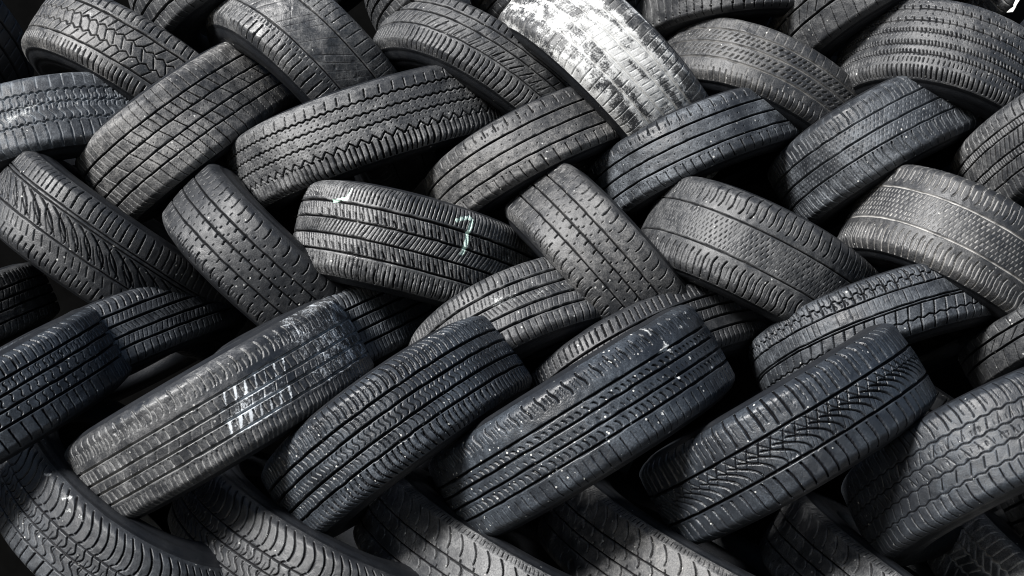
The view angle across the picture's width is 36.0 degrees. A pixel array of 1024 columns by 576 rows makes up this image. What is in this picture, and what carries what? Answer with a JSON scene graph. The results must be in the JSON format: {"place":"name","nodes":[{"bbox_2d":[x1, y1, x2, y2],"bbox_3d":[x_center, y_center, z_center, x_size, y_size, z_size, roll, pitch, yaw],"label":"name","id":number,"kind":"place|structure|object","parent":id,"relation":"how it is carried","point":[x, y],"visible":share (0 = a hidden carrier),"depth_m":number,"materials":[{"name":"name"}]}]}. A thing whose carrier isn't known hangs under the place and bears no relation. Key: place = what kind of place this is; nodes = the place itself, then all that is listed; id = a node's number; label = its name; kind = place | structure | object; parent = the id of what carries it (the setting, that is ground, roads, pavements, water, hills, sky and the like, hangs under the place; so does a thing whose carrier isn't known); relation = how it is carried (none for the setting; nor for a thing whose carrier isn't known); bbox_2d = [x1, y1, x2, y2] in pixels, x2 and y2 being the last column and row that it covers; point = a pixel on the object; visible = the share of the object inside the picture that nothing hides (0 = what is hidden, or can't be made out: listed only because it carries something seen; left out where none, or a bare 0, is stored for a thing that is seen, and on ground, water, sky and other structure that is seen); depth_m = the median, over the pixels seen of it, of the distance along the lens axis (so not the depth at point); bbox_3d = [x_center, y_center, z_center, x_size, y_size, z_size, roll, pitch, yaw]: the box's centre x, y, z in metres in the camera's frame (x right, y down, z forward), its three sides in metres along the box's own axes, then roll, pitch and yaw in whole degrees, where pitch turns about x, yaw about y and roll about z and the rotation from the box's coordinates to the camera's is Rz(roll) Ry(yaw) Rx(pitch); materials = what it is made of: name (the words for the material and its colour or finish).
{"place":"outdoors","nodes":[
{"label":"outdoors","id":0,"kind":"place"},
{"bbox_2d":[0,0,973,575],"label":"back wall","id":1,"kind":"structure","parent":0,"point":[952,380],"depth_m":4.15,"materials":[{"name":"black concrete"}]},
{"label":"ground","id":2,"kind":"structure","parent":0,"visible":0},
{"bbox_2d":[353,467,570,575],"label":"tyre","id":3,"kind":"object","parent":2,"relation":"on","point":[412,519],"visible":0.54,"depth_m":2.91,"materials":[{"name":"rubber"}]},
{"bbox_2d":[167,451,418,575],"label":"tyre","id":4,"kind":"object","parent":3,"relation":"on","point":[237,520],"visible":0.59,"depth_m":2.84,"materials":[{"name":"rubber"}]},
{"bbox_2d":[0,397,222,575],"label":"tyre","id":5,"kind":"object","parent":4,"relation":"on","point":[58,517],"visible":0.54,"depth_m":2.81,"materials":[{"name":"rubber"}]},
{"bbox_2d":[0,308,131,464],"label":"tyre","id":6,"kind":"object","parent":5,"relation":"on","point":[61,371],"visible":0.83,"depth_m":2.85,"materials":[{"name":"rubber"}]},
{"bbox_2d":[0,262,59,346],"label":"tyre","id":7,"kind":"object","parent":6,"relation":"on","point":[28,299],"visible":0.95,"depth_m":3.36,"materials":[{"name":"rubber"}]},
{"bbox_2d":[0,286,246,400],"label":"tyre","id":8,"kind":"object","parent":6,"relation":"on","point":[152,330],"visible":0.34,"depth_m":3.15,"materials":[{"name":"rubber"}]},
{"bbox_2d":[0,151,247,360],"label":"tyre","id":9,"kind":"object","parent":8,"relation":"on","point":[64,224],"visible":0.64,"depth_m":3.09,"materials":[{"name":"rubber"}]},
{"bbox_2d":[0,72,161,217],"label":"tyre","id":10,"kind":"object","parent":9,"relation":"on","point":[61,116],"visible":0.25,"depth_m":3.19,"materials":[{"name":"rubber"}]},
{"bbox_2d":[0,0,33,83],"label":"tyre","id":11,"kind":"object","parent":10,"relation":"on","point":[15,64],"visible":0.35,"depth_m":3.56,"materials":[{"name":"rubber"}]},
{"bbox_2d":[21,0,227,167],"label":"tyre","id":12,"kind":"object","parent":10,"relation":"on","point":[126,53],"visible":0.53,"depth_m":3.25,"materials":[{"name":"rubber"}]},
{"bbox_2d":[64,298,373,518],"bbox_3d":[-0.557,0.234,3.031,0.597,0.188,0.640,-30,2,0],"label":"tyre","id":13,"kind":"object","parent":4,"relation":"on","point":[206,420],"visible":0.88,"depth_m":2.75,"materials":[{"name":"rubber"}]},
{"bbox_2d":[214,285,432,364],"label":"tyre","id":14,"kind":"object","parent":13,"relation":"on","point":[386,325],"visible":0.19,"depth_m":3.17,"materials":[{"name":"rubber"}]},
{"bbox_2d":[162,163,394,368],"bbox_3d":[-0.473,-0.018,3.373,0.558,0.179,0.666,44,0,0],"label":"tyre","id":15,"kind":"object","parent":14,"relation":"on","point":[247,255],"visible":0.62,"depth_m":3.06,"materials":[{"name":"rubber"}]},
{"bbox_2d":[75,42,300,222],"bbox_3d":[-0.702,-0.355,3.492,0.490,0.200,0.665,-39,7,0],"label":"tyre","id":16,"kind":"object","parent":15,"relation":"on","point":[151,151],"visible":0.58,"depth_m":3.20,"materials":[{"name":"rubber"}]},
{"bbox_2d":[225,65,502,217],"bbox_3d":[-0.288,-0.329,3.479,0.650,0.174,0.665,-20,-1,0],"label":"tyre","id":17,"kind":"object","parent":15,"relation":"on","point":[279,164],"visible":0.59,"depth_m":3.18,"materials":[{"name":"rubber"}]},
{"bbox_2d":[205,0,435,191],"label":"tyre","id":18,"kind":"object","parent":17,"relation":"on","point":[303,51],"visible":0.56,"depth_m":3.26,"materials":[{"name":"rubber"}]},
{"bbox_2d":[128,0,362,52],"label":"tyre","id":19,"kind":"object","parent":18,"relation":"on","point":[184,21],"visible":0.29,"depth_m":3.36,"materials":[{"name":"rubber"}]},
{"bbox_2d":[373,0,605,175],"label":"tyre","id":20,"kind":"object","parent":17,"relation":"on","point":[490,60],"visible":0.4,"depth_m":3.26,"materials":[{"name":"rubber"}]},
{"bbox_2d":[364,0,470,31],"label":"tyre","id":21,"kind":"object","parent":20,"relation":"on","point":[379,12],"visible":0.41,"depth_m":3.41,"materials":[{"name":"rubber"}]},
{"bbox_2d":[293,180,538,311],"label":"tyre","id":22,"kind":"object","parent":14,"relation":"on","point":[435,253],"visible":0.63,"depth_m":3.07,"materials":[{"name":"rubber"}]},
{"bbox_2d":[261,316,531,538],"bbox_3d":[-0.218,0.272,3.034,0.539,0.187,0.641,-37,-6,0],"label":"tyre","id":23,"kind":"object","parent":3,"relation":"on","point":[338,464],"visible":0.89,"depth_m":2.76,"materials":[{"name":"rubber"}]},
{"bbox_2d":[759,491,934,575],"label":"tyre","id":24,"kind":"object","parent":2,"relation":"on","point":[812,533],"visible":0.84,"depth_m":3.06,"materials":[{"name":"rubber"}]},
{"bbox_2d":[538,472,771,575],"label":"tyre","id":25,"kind":"object","parent":24,"relation":"on","point":[613,524],"visible":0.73,"depth_m":2.96,"materials":[{"name":"rubber"}]},
{"bbox_2d":[429,305,734,536],"bbox_3d":[0.133,0.256,3.008,0.598,0.198,0.640,-32,-5,0],"label":"tyre","id":26,"kind":"object","parent":25,"relation":"on","point":[596,416],"visible":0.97,"depth_m":2.73,"materials":[{"name":"rubber"}]},
{"bbox_2d":[528,283,768,390],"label":"tyre","id":27,"kind":"object","parent":26,"relation":"on","point":[736,329],"visible":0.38,"depth_m":3.09,"materials":[{"name":"rubber"}]},
{"bbox_2d":[409,257,600,374],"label":"tyre","id":28,"kind":"object","parent":27,"relation":"on","point":[537,312],"visible":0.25,"depth_m":3.03,"materials":[{"name":"rubber"}]},
{"bbox_2d":[504,163,686,319],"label":"tyre","id":29,"kind":"object","parent":27,"relation":"on","point":[584,235],"visible":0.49,"depth_m":3.06,"materials":[{"name":"rubber"}]},
{"bbox_2d":[423,86,620,224],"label":"tyre","id":30,"kind":"object","parent":29,"relation":"on","point":[492,169],"visible":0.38,"depth_m":3.18,"materials":[{"name":"rubber"}]},
{"bbox_2d":[639,323,936,544],"bbox_3d":[0.523,0.279,3.012,0.571,0.192,0.640,-31,-7,0],"label":"tyre","id":31,"kind":"object","parent":25,"relation":"on","point":[838,410],"visible":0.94,"depth_m":2.74,"materials":[{"name":"rubber"}]},
{"bbox_2d":[925,386,953,414],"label":"tyre","id":32,"kind":"object","parent":2,"relation":"on","point":[942,397],"visible":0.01,"depth_m":3.41,"materials":[{"name":"rubber"}]},
{"bbox_2d":[748,263,995,390],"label":"tyre","id":33,"kind":"object","parent":32,"relation":"on","point":[918,306],"visible":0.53,"depth_m":3.04,"materials":[{"name":"rubber"}]},
{"bbox_2d":[641,176,878,325],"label":"tyre","id":34,"kind":"object","parent":33,"relation":"on","point":[770,262],"visible":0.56,"depth_m":3.06,"materials":[{"name":"rubber"}]},
{"bbox_2d":[588,88,799,225],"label":"tyre","id":35,"kind":"object","parent":34,"relation":"on","point":[749,134],"visible":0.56,"depth_m":3.19,"materials":[{"name":"rubber"}]},
{"bbox_2d":[499,0,718,178],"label":"tyre","id":36,"kind":"object","parent":35,"relation":"on","point":[623,65],"visible":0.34,"depth_m":3.16,"materials":[{"name":"rubber"}]},
{"bbox_2d":[470,0,635,18],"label":"tyre","id":37,"kind":"object","parent":36,"relation":"on","point":[495,8],"visible":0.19,"depth_m":3.40,"materials":[{"name":"rubber"}]},
{"bbox_2d":[927,507,1023,575],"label":"tyre","id":38,"kind":"object","parent":2,"relation":"on","point":[989,543],"visible":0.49,"depth_m":3.08,"materials":[{"name":"rubber"}]},
{"bbox_2d":[841,367,1023,565],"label":"tyre","id":39,"kind":"object","parent":38,"relation":"on","point":[922,489],"visible":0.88,"depth_m":2.77,"materials":[{"name":"rubber"}]},
{"bbox_2d":[958,304,1023,388],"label":"tyre","id":40,"kind":"object","parent":39,"relation":"on","point":[994,349],"visible":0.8,"depth_m":3.11,"materials":[{"name":"rubber"}]},
{"bbox_2d":[837,164,1023,342],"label":"tyre","id":41,"kind":"object","parent":40,"relation":"on","point":[963,234],"visible":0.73,"depth_m":3.06,"materials":[{"name":"rubber"}]},
{"bbox_2d":[767,76,985,229],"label":"tyre","id":42,"kind":"object","parent":41,"relation":"on","point":[825,171],"visible":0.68,"depth_m":3.19,"materials":[{"name":"rubber"}]},
{"bbox_2d":[666,18,857,207],"bbox_3d":[0.575,-0.367,3.561,0.581,0.164,0.665,23,-14,0],"label":"tyre","id":43,"kind":"object","parent":42,"relation":"on","point":[801,87],"visible":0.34,"depth_m":3.26,"materials":[{"name":"rubber"}]},
{"bbox_2d":[636,0,794,39],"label":"tyre","id":44,"kind":"object","parent":43,"relation":"on","point":[665,19],"visible":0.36,"depth_m":3.32,"materials":[{"name":"rubber"}]},
{"bbox_2d":[950,93,1023,206],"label":"tyre","id":45,"kind":"object","parent":41,"relation":"on","point":[989,153],"visible":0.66,"depth_m":3.15,"materials":[{"name":"rubber"}]},
{"bbox_2d":[835,0,1023,172],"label":"tyre","id":46,"kind":"object","parent":45,"relation":"on","point":[968,57],"visible":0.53,"depth_m":3.20,"materials":[{"name":"rubber"}]},
{"bbox_2d":[766,0,959,62],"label":"tyre","id":47,"kind":"object","parent":46,"relation":"on","point":[828,29],"visible":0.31,"depth_m":3.29,"materials":[{"name":"rubber"}]},
{"bbox_2d":[959,0,1023,26],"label":"tyre","id":48,"kind":"object","parent":46,"relation":"on","point":[1003,7],"visible":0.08,"depth_m":3.53,"materials":[{"name":"rubber"}]},
{"bbox_2d":[1007,0,1018,11],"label":"plastic strip","id":49,"kind":"object","parent":46,"relation":"on","point":[1014,6],"visible":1,"depth_m":3.36,"materials":[{"name":"white plastic"}]},
{"bbox_2d":[1000,493,1023,539],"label":"tyre","id":50,"kind":"object","parent":38,"relation":"on","point":[1014,511],"visible":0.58,"depth_m":3.07,"materials":[{"name":"rubber"}]}
]}

